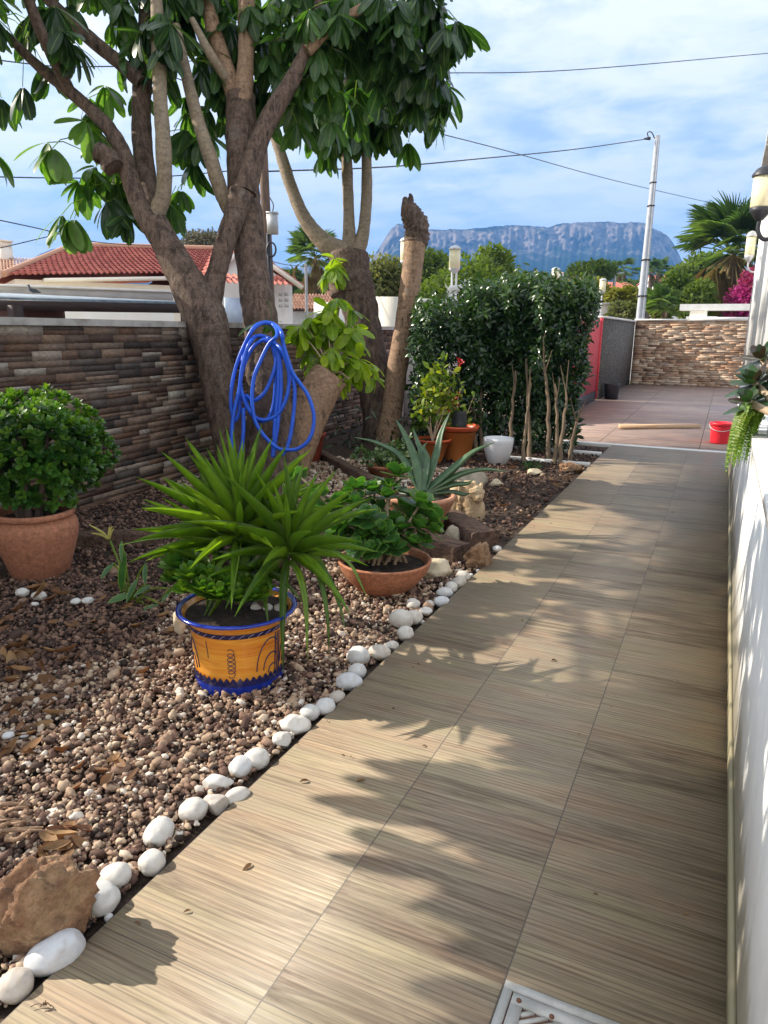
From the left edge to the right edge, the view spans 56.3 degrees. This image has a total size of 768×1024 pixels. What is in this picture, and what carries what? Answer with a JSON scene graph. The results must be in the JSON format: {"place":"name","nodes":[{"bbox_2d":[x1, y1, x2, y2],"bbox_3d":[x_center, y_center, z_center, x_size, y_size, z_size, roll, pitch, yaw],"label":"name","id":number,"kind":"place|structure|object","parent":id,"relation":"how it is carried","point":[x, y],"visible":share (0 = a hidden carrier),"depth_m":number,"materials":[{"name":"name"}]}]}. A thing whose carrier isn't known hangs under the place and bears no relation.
{"place":"outdoors","nodes":[
{"label":"outdoors","id":0,"kind":"place"},
{"bbox_2d":[0,416,608,1022],"bbox_3d":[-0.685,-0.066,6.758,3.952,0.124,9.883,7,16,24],"label":"gravel","id":1,"kind":"structure","parent":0,"point":[158,758],"depth_m":3.29,"materials":[{"name":"gravel"}]},
{"bbox_2d":[0,967,33,1004],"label":"edging stone","id":2,"kind":"object","parent":1,"relation":"on","point":[16,985],"visible":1,"depth_m":1.77,"materials":[{"name":"stone"}]},
{"bbox_2d":[0,795,42,842],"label":"driftwood","id":3,"kind":"object","parent":1,"relation":"on","point":[26,831],"visible":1,"depth_m":2.31,"materials":[{"name":"wood"}]},
{"bbox_2d":[0,311,64,317],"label":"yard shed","id":4,"kind":"structure","parent":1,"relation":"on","point":[45,314],"depth_m":10.27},
{"bbox_2d":[0,854,100,959],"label":"rock","id":5,"kind":"object","parent":1,"relation":"on","point":[42,898],"visible":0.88,"depth_m":1.89,"materials":[{"name":"stone"}]},
{"bbox_2d":[23,928,85,976],"bbox_3d":[-0.861,1.156,1.881,0.112,0.094,0.146,7,16,24],"label":"edging stone","id":6,"kind":"object","parent":1,"relation":"on","point":[55,952],"visible":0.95,"depth_m":1.85,"materials":[{"name":"stone"}]},
{"bbox_2d":[0,383,122,582],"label":"potted jade plant","id":7,"kind":"object","parent":1,"relation":"on","point":[38,536],"visible":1,"depth_m":4.63,"materials":[{"name":"green plant"}]},
{"bbox_2d":[0,293,181,320],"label":"lean to roof","id":8,"kind":"object","parent":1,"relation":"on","point":[14,305],"visible":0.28,"depth_m":10.32,"materials":[{"name":"metal"}]},
{"bbox_2d":[91,880,120,916],"bbox_3d":[-0.811,1.111,2.064,0.103,0.088,0.102,7,16,24],"label":"edging stone","id":9,"kind":"object","parent":1,"relation":"on","point":[107,896],"visible":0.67,"depth_m":2.03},
{"bbox_2d":[99,862,131,888],"bbox_3d":[-0.805,1.094,2.157,0.089,0.075,0.088,7,16,24],"label":"edging stone","id":10,"kind":"object","parent":1,"relation":"on","point":[118,874],"visible":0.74,"depth_m":2.13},
{"bbox_2d":[75,528,162,550],"bbox_3d":[-2.111,0.205,5.540,0.774,0.128,0.146,-2,14,-12],"label":"timber sleeper","id":11,"kind":"object","parent":1,"relation":"on","point":[86,539],"visible":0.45,"depth_m":5.49,"materials":[{"name":"wood"}]},
{"bbox_2d":[90,525,171,610],"bbox_3d":[-1.556,0.449,4.278,0.568,0.679,0.254,6,15,20],"label":"prickly weed","id":12,"kind":"object","parent":1,"relation":"on","point":[129,590],"visible":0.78,"depth_m":4.27,"materials":[{"name":"green plant"}]},
{"bbox_2d":[138,848,165,876],"bbox_3d":[-0.716,1.081,2.213,0.081,0.076,0.077,7,16,24],"label":"edging stone","id":13,"kind":"object","parent":1,"relation":"on","point":[152,862],"visible":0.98,"depth_m":2.19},
{"bbox_2d":[143,816,174,847],"bbox_3d":[-0.734,1.045,2.347,0.091,0.079,0.114,7,16,24],"label":"edging stone","id":14,"kind":"object","parent":1,"relation":"on","point":[158,831],"visible":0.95,"depth_m":2.32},
{"bbox_2d":[173,612,185,634],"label":"rock","id":15,"kind":"object","parent":1,"relation":"on","point":[179,627],"visible":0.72,"depth_m":3.79,"materials":[{"name":"stone"}]},
{"bbox_2d":[178,797,207,821],"bbox_3d":[-0.652,1.018,2.454,0.097,0.078,0.096,7,16,24],"label":"edging stone","id":16,"kind":"object","parent":1,"relation":"on","point":[193,808],"visible":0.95,"depth_m":2.42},
{"bbox_2d":[0,317,393,512],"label":"garden wall","id":17,"kind":"structure","parent":1,"relation":"on","point":[136,384],"depth_m":7.04,"materials":[{"name":"stone"}]},
{"bbox_2d":[204,794,228,815],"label":"edging stone","id":18,"kind":"object","parent":1,"relation":"on","point":[218,804],"visible":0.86,"depth_m":2.48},
{"bbox_2d":[202,774,233,791],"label":"edging stone","id":19,"kind":"object","parent":1,"relation":"on","point":[213,781],"visible":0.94,"depth_m":2.59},
{"bbox_2d":[226,786,249,805],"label":"edging stone","id":20,"kind":"object","parent":1,"relation":"on","point":[236,794],"visible":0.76,"depth_m":2.52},
{"bbox_2d":[228,755,252,777],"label":"edging stone","id":21,"kind":"object","parent":1,"relation":"on","point":[240,766],"visible":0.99,"depth_m":2.67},
{"bbox_2d":[0,0,490,468],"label":"umbrella tree","id":22,"kind":"object","parent":1,"relation":"on","point":[373,47],"visible":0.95,"depth_m":7.91,"materials":[{"name":"green plant"}]},
{"bbox_2d":[121,424,376,698],"bbox_3d":[-0.636,0.180,3.448,1.361,1.211,0.993,7,16,24],"label":"potted yucca","id":23,"kind":"object","parent":1,"relation":"on","point":[235,610],"visible":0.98,"depth_m":3.27,"materials":[{"name":"plant"}]},
{"bbox_2d":[244,747,269,769],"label":"edging stone","id":24,"kind":"object","parent":1,"relation":"on","point":[259,757],"visible":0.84,"depth_m":2.72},
{"bbox_2d":[238,299,305,498],"bbox_3d":[-1.189,-1.070,7.265,0.670,2.118,1.206,-5,15,-22],"label":"old stump","id":25,"kind":"object","parent":1,"relation":"on","point":[262,405],"visible":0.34,"depth_m":7.06,"materials":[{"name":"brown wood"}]},
{"bbox_2d":[229,320,315,457],"bbox_3d":[-1.137,-1.056,6.777,0.686,1.467,0.818,-10,18,-37],"label":"garden hose","id":26,"kind":"object","parent":25,"relation":"hanging from","point":[278,352],"visible":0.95,"depth_m":6.78,"materials":[{"name":"rubber"}]},
{"bbox_2d":[272,731,291,748],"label":"edging stone","id":27,"kind":"object","parent":1,"relation":"on","point":[282,738],"visible":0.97,"depth_m":2.86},
{"bbox_2d":[279,714,310,735],"bbox_3d":[-0.373,0.888,2.979,0.131,0.079,0.097,7,16,24],"label":"edging stone","id":28,"kind":"object","parent":1,"relation":"on","point":[296,724],"visible":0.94,"depth_m":2.96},
{"bbox_2d":[300,704,319,720],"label":"edging stone","id":29,"kind":"object","parent":1,"relation":"on","point":[310,712],"visible":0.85,"depth_m":3.06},
{"bbox_2d":[312,431,325,462],"bbox_3d":[-0.941,-0.809,9.041,0.433,0.383,0.433,7,16,24],"label":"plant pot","id":30,"kind":"object","parent":1,"relation":"on","point":[317,456],"visible":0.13,"depth_m":8.96,"materials":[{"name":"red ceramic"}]},
{"bbox_2d":[315,697,335,714],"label":"edging stone","id":31,"kind":"object","parent":1,"relation":"on","point":[326,705],"visible":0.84,"depth_m":3.10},
{"bbox_2d":[284,297,384,473],"bbox_3d":[-0.723,-1.434,8.097,1.424,1.921,0.945,-8,17,-31],"label":"sawn stump","id":32,"kind":"object","parent":1,"relation":"on","point":[324,384],"visible":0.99,"depth_m":7.92,"materials":[{"name":"beige plant"}]},
{"bbox_2d":[336,672,362,690],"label":"edging stone","id":33,"kind":"object","parent":1,"relation":"on","point":[348,681],"visible":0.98,"depth_m":3.33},
{"bbox_2d":[320,449,382,484],"bbox_3d":[-0.339,-0.442,8.150,0.126,0.141,2.710,-5,15,-22],"label":"timber sleeper","id":34,"kind":"object","parent":1,"relation":"on","point":[346,468],"visible":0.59,"depth_m":8.31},
{"bbox_2d":[254,0,458,444],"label":"umbrella tree","id":35,"kind":"object","parent":1,"relation":"on","point":[347,275],"visible":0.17,"depth_m":10.73,"materials":[{"name":"green plant"}]},
{"bbox_2d":[348,663,366,677],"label":"edging stone","id":36,"kind":"object","parent":1,"relation":"on","point":[359,669],"visible":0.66,"depth_m":3.43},
{"bbox_2d":[346,646,369,664],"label":"edging stone","id":37,"kind":"object","parent":1,"relation":"on","point":[357,654],"visible":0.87,"depth_m":3.57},
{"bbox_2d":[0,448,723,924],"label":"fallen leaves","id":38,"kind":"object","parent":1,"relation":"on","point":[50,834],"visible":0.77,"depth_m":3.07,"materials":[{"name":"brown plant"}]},
{"bbox_2d":[289,461,447,597],"bbox_3d":[-0.178,0.081,4.664,1.102,0.816,0.671,7,16,24],"label":"potted succulent","id":39,"kind":"object","parent":1,"relation":"on","point":[395,564],"visible":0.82,"depth_m":4.56,"materials":[{"name":"green plant"}]},
{"bbox_2d":[368,644,390,660],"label":"edging stone","id":40,"kind":"object","parent":1,"relation":"on","point":[379,652],"visible":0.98,"depth_m":3.64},
{"bbox_2d":[350,432,418,478],"bbox_3d":[0.064,-0.629,8.131,0.798,0.500,0.761,-12,19,-41],"label":"potted crassula","id":41,"kind":"object","parent":1,"relation":"on","point":[377,465],"visible":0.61,"depth_m":8.01,"materials":[{"name":"plant"}]},
{"bbox_2d":[388,609,412,628],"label":"edging stone","id":42,"kind":"object","parent":1,"relation":"on","point":[398,618],"visible":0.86,"depth_m":4.00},
{"bbox_2d":[373,193,429,445],"bbox_3d":[0.261,-2.780,10.544,0.454,3.699,1.271,7,16,24],"label":"lopped trunk","id":43,"kind":"object","parent":1,"relation":"on","point":[414,218],"visible":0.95,"depth_m":10.47,"materials":[{"name":"beige plant"}]},
{"bbox_2d":[397,626,413,641],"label":"edging stone","id":44,"kind":"object","parent":1,"relation":"on","point":[404,633],"visible":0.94,"depth_m":3.86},
{"bbox_2d":[355,412,505,533],"bbox_3d":[0.376,-0.322,5.942,0.981,0.982,0.810,-8,16,-30],"label":"potted aloe","id":45,"kind":"object","parent":1,"relation":"on","point":[423,465],"visible":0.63,"depth_m":5.88,"materials":[{"name":"plant"}]},
{"bbox_2d":[401,527,471,564],"bbox_3d":[0.346,0.241,5.444,0.208,0.155,0.680,-11,18,-39],"label":"timber sleeper","id":46,"kind":"object","parent":1,"relation":"on","point":[451,550],"visible":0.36,"depth_m":5.22,"materials":[{"name":"wood"}]},
{"bbox_2d":[409,350,465,463],"bbox_3d":[0.682,-1.348,9.180,0.740,1.394,0.804,7,16,24],"label":"potted citrus","id":47,"kind":"object","parent":1,"relation":"on","point":[437,409],"visible":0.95,"depth_m":9.15,"materials":[{"name":"green plant"}]},
{"bbox_2d":[423,558,452,579],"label":"rock","id":48,"kind":"object","parent":1,"relation":"on","point":[438,567],"visible":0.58,"depth_m":4.83,"materials":[{"name":"stone"}]},
{"bbox_2d":[404,289,490,449],"bbox_3d":[0.871,-2.042,10.368,1.205,2.266,1.465,1,14,1],"label":"hedge shrub","id":49,"kind":"object","parent":1,"relation":"on","point":[438,330],"visible":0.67,"depth_m":9.84,"materials":[{"name":"green plant"}]},
{"bbox_2d":[444,525,459,539],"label":"rock","id":50,"kind":"object","parent":1,"relation":"on","point":[452,531],"visible":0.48,"depth_m":5.57,"materials":[{"name":"grey stone"}]},
{"bbox_2d":[437,358,479,461],"bbox_3d":[0.975,-1.322,9.263,0.546,1.308,0.601,7,16,24],"label":"potted salvia","id":51,"kind":"object","parent":1,"relation":"on","point":[460,444],"visible":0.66,"depth_m":9.19,"materials":[{"name":"ceramic"}]},
{"bbox_2d":[451,411,466,427],"bbox_3d":[0.972,-1.196,9.270,0.210,0.207,0.210,7,16,24],"label":"ribbed pot","id":52,"kind":"object","parent":51,"relation":"in","point":[458,417],"visible":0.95,"depth_m":9.19,"materials":[{"name":"black plastic"}]},
{"bbox_2d":[450,480,484,520],"bbox_3d":[0.742,-0.090,6.466,0.357,0.389,0.236,7,16,24],"label":"stone figurine","id":53,"kind":"object","parent":1,"relation":"on","point":[472,504],"visible":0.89,"depth_m":6.36,"materials":[{"name":"stone"}]},
{"bbox_2d":[442,509,499,550],"bbox_3d":[0.657,0.135,5.846,0.238,0.169,0.751,-4,15,-18],"label":"timber sleeper","id":54,"kind":"object","parent":1,"relation":"on","point":[473,531],"visible":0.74,"depth_m":5.59,"materials":[{"name":"wood"}]},
{"bbox_2d":[454,467,487,485],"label":"rock","id":55,"kind":"object","parent":1,"relation":"on","point":[479,477],"visible":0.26,"depth_m":7.44,"materials":[{"name":"grey stone"}]},
{"bbox_2d":[463,542,492,571],"bbox_3d":[0.663,0.332,5.097,0.182,0.241,0.225,7,16,24],"label":"rock","id":56,"kind":"object","parent":1,"relation":"on","point":[477,556],"visible":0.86,"depth_m":5.03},
{"bbox_2d":[457,272,525,451],"bbox_3d":[1.484,-2.175,10.417,0.914,2.497,1.445,1,14,0],"label":"hedge shrub","id":57,"kind":"object","parent":1,"relation":"on","point":[487,378],"visible":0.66,"depth_m":9.98,"materials":[{"name":"green plant"}]},
{"bbox_2d":[483,436,513,464],"bbox_3d":[1.446,-0.777,9.117,0.385,0.333,0.384,7,16,24],"label":"plant pot","id":58,"kind":"object","parent":1,"relation":"on","point":[499,450],"visible":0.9,"depth_m":8.99,"materials":[{"name":"ceramic"}]},
{"bbox_2d":[486,263,562,463],"bbox_3d":[1.941,-2.088,9.918,0.920,2.584,2.199,1,14,1],"label":"hedge shrub","id":59,"kind":"object","parent":1,"relation":"on","point":[521,329],"visible":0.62,"depth_m":9.75,"materials":[{"name":"green plant"}]},
{"bbox_2d":[509,446,601,466],"bbox_3d":[2.242,-0.761,9.690,1.198,0.050,1.011,7,16,24],"label":"planting frame","id":60,"kind":"object","parent":1,"relation":"on","point":[581,452],"visible":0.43,"depth_m":9.39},
{"bbox_2d":[513,267,604,464],"bbox_3d":[2.359,-2.002,9.741,1.018,2.515,2.007,1,14,1],"label":"hedge shrub","id":61,"kind":"object","parent":1,"relation":"on","point":[565,328],"visible":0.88,"depth_m":9.43,"materials":[{"name":"green plant"}]},
{"bbox_2d":[559,462,583,473],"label":"rock","id":62,"kind":"object","parent":1,"relation":"on","point":[570,467],"visible":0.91,"depth_m":8.57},
{"bbox_2d":[292,293,332,323],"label":"neighbour house","id":63,"kind":"structure","parent":0,"point":[299,311],"depth_m":27.04,"materials":[{"name":"paint"}]},
{"bbox_2d":[0,445,728,1023],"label":"path","id":64,"kind":"structure","parent":0,"point":[484,843],"depth_m":2.40,"materials":[{"name":"brown tile"}]},
{"bbox_2d":[491,979,619,1023],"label":"drain grate","id":65,"kind":"object","parent":64,"relation":"on","point":[519,1004],"visible":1,"depth_m":1.74,"materials":[{"name":"white metal"}]},
{"bbox_2d":[726,132,767,1023],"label":"house","id":66,"kind":"structure","parent":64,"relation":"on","point":[747,843],"depth_m":2.30,"materials":[{"name":"paint"}]},
{"bbox_2d":[723,341,767,473],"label":"planter","id":67,"kind":"object","parent":66,"relation":"on","point":[750,411],"visible":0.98,"depth_m":3.89,"materials":[{"name":"plant"}]},
{"bbox_2d":[744,231,757,272],"bbox_3d":[5.019,-3.499,9.727,0.261,0.595,0.145,10,17,33],"label":"wall lantern","id":68,"kind":"object","parent":66,"relation":"attached to","point":[751,239],"depth_m":9.70,"materials":[{"name":"beige glass"}]},
{"bbox_2d":[749,165,767,241],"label":"wall lantern","id":69,"kind":"object","parent":66,"relation":"attached to","point":[758,208],"depth_m":5.21,"materials":[{"name":"beige glass"}]},
{"bbox_2d":[0,0,767,273],"label":"sky","id":70,"kind":"structure","parent":0,"point":[709,116],"materials":[{"name":"blue"}]},
{"bbox_2d":[369,221,681,281],"bbox_3d":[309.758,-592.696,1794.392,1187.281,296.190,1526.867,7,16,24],"label":"mountain","id":71,"kind":"structure","parent":0,"point":[561,246],"depth_m":1860.60,"materials":[{"name":"stone"}]},
{"bbox_2d":[477,434,730,457],"bbox_3d":[3.463,-0.957,10.631,4.400,0.088,0.142,7,16,24],"label":"threshold strip","id":72,"kind":"object","parent":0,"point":[585,443],"visible":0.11,"depth_m":10.61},
{"bbox_2d":[450,53,767,72],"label":"overhead wire","id":73,"kind":"object","parent":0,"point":[600,67],"visible":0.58,"depth_m":20.34,"materials":[{"name":"metal"}]},
{"bbox_2d":[485,384,738,450],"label":"patio","id":74,"kind":"structure","parent":0,"point":[650,404],"depth_m":14.57,"materials":[{"name":"tile"}]},
{"bbox_2d":[567,318,603,410],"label":"metal gate","id":75,"kind":"structure","parent":74,"relation":"on","point":[589,395],"depth_m":16.94,"materials":[{"name":"red metal"}]},
{"bbox_2d":[604,383,619,399],"bbox_3d":[5.705,-3.030,17.992,0.400,0.390,0.400,7,16,24],"label":"plant pot","id":76,"kind":"object","parent":74,"relation":"on","point":[611,391],"visible":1,"depth_m":17.86,"materials":[{"name":"black plastic"}]},
{"bbox_2d":[596,316,636,399],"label":"side wall","id":77,"kind":"structure","parent":74,"relation":"on","point":[616,349],"depth_m":19.71,"materials":[{"name":"paint"}]},
{"bbox_2d":[618,423,700,428],"bbox_3d":[4.802,-1.492,12.500,1.492,0.070,0.110,-2,14,-9],"label":"timber batten","id":78,"kind":"object","parent":74,"relation":"on","point":[652,426],"visible":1,"depth_m":12.45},
{"bbox_2d":[630,317,748,387],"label":"boundary wall","id":79,"kind":"structure","parent":74,"relation":"on","point":[702,351],"depth_m":22.55,"materials":[{"name":"beige stone"}]},
{"bbox_2d":[679,304,749,320],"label":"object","id":80,"kind":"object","parent":79,"relation":"on","point":[698,310],"visible":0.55,"depth_m":22.37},
{"bbox_2d":[709,421,731,443],"bbox_3d":[5.096,-1.202,10.868,0.347,0.312,0.331,7,16,24],"label":"bucket","id":81,"kind":"object","parent":74,"relation":"on","point":[719,432],"visible":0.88,"depth_m":10.77,"materials":[{"name":"red plastic"}]},
{"label":"ground","id":82,"kind":"structure","parent":0,"visible":0},
{"bbox_2d":[0,239,31,277],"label":"neighbour house","id":83,"kind":"structure","parent":82,"relation":"on","point":[7,258],"depth_m":32.34,"materials":[{"name":"paint"}]},
{"bbox_2d":[0,284,173,320],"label":"terrace parapet","id":84,"kind":"structure","parent":82,"relation":"on","point":[145,294],"depth_m":18.96,"materials":[{"name":"paint"}]},
{"bbox_2d":[0,242,303,323],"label":"neighbour house","id":85,"kind":"structure","parent":82,"relation":"on","point":[105,265],"depth_m":21.96,"materials":[{"name":"red tile"}]},
{"bbox_2d":[180,227,217,245],"bbox_3d":[-8.784,-10.279,34.632,2.126,6.604,2.357,7,16,24],"label":"tree","id":86,"kind":"object","parent":82,"relation":"on","point":[195,237],"visible":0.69,"depth_m":33.62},
{"bbox_2d":[260,148,278,300],"bbox_3d":[-2.282,-4.919,14.503,0.344,5.993,1.500,-2,14,-10],"label":"utility pole","id":87,"kind":"object","parent":82,"relation":"on","point":[270,220],"visible":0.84,"depth_m":14.20,"materials":[{"name":"metal"}]},
{"bbox_2d":[269,138,647,171],"bbox_3d":[3.810,-10.608,21.065,0.235,4.259,19.442,12,18,39],"label":"overhead wire","id":88,"kind":"object","parent":87,"relation":"attached to","point":[467,159],"visible":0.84,"depth_m":19.80,"materials":[{"name":"metal"}]},
{"bbox_2d":[282,267,304,308],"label":"tree","id":89,"kind":"object","parent":82,"relation":"on","point":[299,275],"visible":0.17,"depth_m":73.70,"materials":[{"name":"green plant"}]},
{"bbox_2d":[305,264,307,318],"bbox_3d":[-2.630,-6.388,24.483,0.092,3.948,0.092,13,19,40],"label":"thin post","id":90,"kind":"object","parent":82,"relation":"on","point":[306,294],"visible":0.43,"depth_m":24.19,"materials":[{"name":"metal"}]},
{"bbox_2d":[283,224,337,293],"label":"fan palm","id":91,"kind":"object","parent":82,"relation":"on","point":[301,244],"visible":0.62,"depth_m":41.75,"materials":[{"name":"plant"}]},
{"bbox_2d":[324,405,411,450],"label":"undergrowth","id":92,"kind":"object","parent":82,"relation":"on","point":[354,441],"visible":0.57,"depth_m":9.78,"materials":[{"name":"green plant"}]},
{"bbox_2d":[366,251,401,296],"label":"shrub","id":93,"kind":"object","parent":82,"relation":"on","point":[386,276],"visible":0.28,"depth_m":23.33,"materials":[{"name":"green plant"}]},
{"bbox_2d":[376,297,471,416],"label":"parapet wall","id":94,"kind":"structure","parent":82,"relation":"on","point":[387,306],"depth_m":13.36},
{"bbox_2d":[449,245,460,299],"bbox_3d":[1.377,-4.686,14.069,0.255,1.023,0.255,7,16,24],"label":"post lamp","id":95,"kind":"object","parent":94,"relation":"on","point":[454,258],"visible":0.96,"depth_m":13.94,"materials":[{"name":"beige glass"}]},
{"bbox_2d":[419,246,448,296],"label":"pine tree","id":96,"kind":"object","parent":82,"relation":"on","point":[434,262],"visible":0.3,"depth_m":43.85,"materials":[{"name":"green plant"}]},
{"bbox_2d":[420,251,510,329],"bbox_3d":[2.626,-6.948,25.935,3.827,4.666,4.526,7,16,24],"label":"shrub","id":97,"kind":"object","parent":82,"relation":"on","point":[440,280],"visible":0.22,"depth_m":24.88,"materials":[{"name":"green plant"}]},
{"bbox_2d":[473,241,523,279],"bbox_3d":[6.394,-11.668,40.541,3.030,6.719,3.772,7,16,24],"label":"tree","id":98,"kind":"object","parent":82,"relation":"on","point":[501,257],"visible":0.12,"depth_m":38.78,"materials":[{"name":"green plant"}]},
{"bbox_2d":[563,257,618,281],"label":"pine tree","id":99,"kind":"object","parent":82,"relation":"on","point":[606,269],"visible":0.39,"depth_m":58.63,"materials":[{"name":"green plant"}]},
{"bbox_2d":[603,300,636,319],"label":"shrub","id":100,"kind":"object","parent":82,"relation":"on","point":[624,309],"visible":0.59,"depth_m":29.75,"materials":[{"name":"green plant"}]},
{"bbox_2d":[602,283,638,305],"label":"shrub","id":101,"kind":"object","parent":82,"relation":"on","point":[626,293],"visible":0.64,"depth_m":34.60,"materials":[{"name":"green plant"}]},
{"bbox_2d":[612,257,639,283],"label":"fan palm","id":102,"kind":"object","parent":82,"relation":"on","point":[620,263],"visible":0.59,"depth_m":104.03,"materials":[{"name":"green plant"}]},
{"bbox_2d":[630,131,659,376],"bbox_3d":[10.146,-9.925,27.907,0.605,9.386,2.362,3,14,10],"label":"utility pole","id":103,"kind":"object","parent":82,"relation":"on","point":[642,295],"visible":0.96,"depth_m":27.84,"materials":[{"name":"concrete"}]},
{"bbox_2d":[440,133,705,201],"bbox_3d":[9.313,-12.921,28.308,1.056,1.801,26.796,11,18,37],"label":"overhead wire","id":104,"kind":"object","parent":103,"relation":"attached to","point":[559,165],"visible":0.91,"depth_m":24.71,"materials":[{"name":"metal"}]},
{"bbox_2d":[637,258,664,318],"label":"fan palm","id":105,"kind":"object","parent":82,"relation":"on","point":[658,264],"visible":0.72,"depth_m":99.37,"materials":[{"name":"green plant"}]},
{"bbox_2d":[645,287,675,318],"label":"shrub","id":106,"kind":"object","parent":82,"relation":"on","point":[655,313],"visible":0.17,"depth_m":31.61,"materials":[{"name":"green plant"}]},
{"bbox_2d":[636,282,689,318],"bbox_3d":[11.733,-7.649,30.228,2.184,4.079,2.196,-1,14,-6],"label":"dwarf palm","id":107,"kind":"object","parent":82,"relation":"on","point":[659,291],"visible":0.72,"depth_m":29.94,"materials":[{"name":"plant"}]},
{"bbox_2d":[660,268,720,318],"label":"shrub","id":108,"kind":"object","parent":82,"relation":"on","point":[698,291],"visible":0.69,"depth_m":32.17,"materials":[{"name":"green plant"}]},
{"bbox_2d":[661,249,722,307],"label":"pine tree","id":109,"kind":"object","parent":82,"relation":"on","point":[689,264],"visible":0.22,"depth_m":60.98,"materials":[{"name":"green plant"}]},
{"bbox_2d":[672,189,758,316],"bbox_3d":[18.088,-11.840,37.366,6.379,8.847,6.586,7,16,24],"label":"fan palm","id":110,"kind":"object","parent":82,"relation":"on","point":[728,221],"visible":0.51,"depth_m":36.09,"materials":[{"name":"plant"}]},
{"bbox_2d":[722,265,754,316],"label":"bougainvillea","id":111,"kind":"object","parent":82,"relation":"on","point":[743,289],"visible":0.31,"depth_m":31.60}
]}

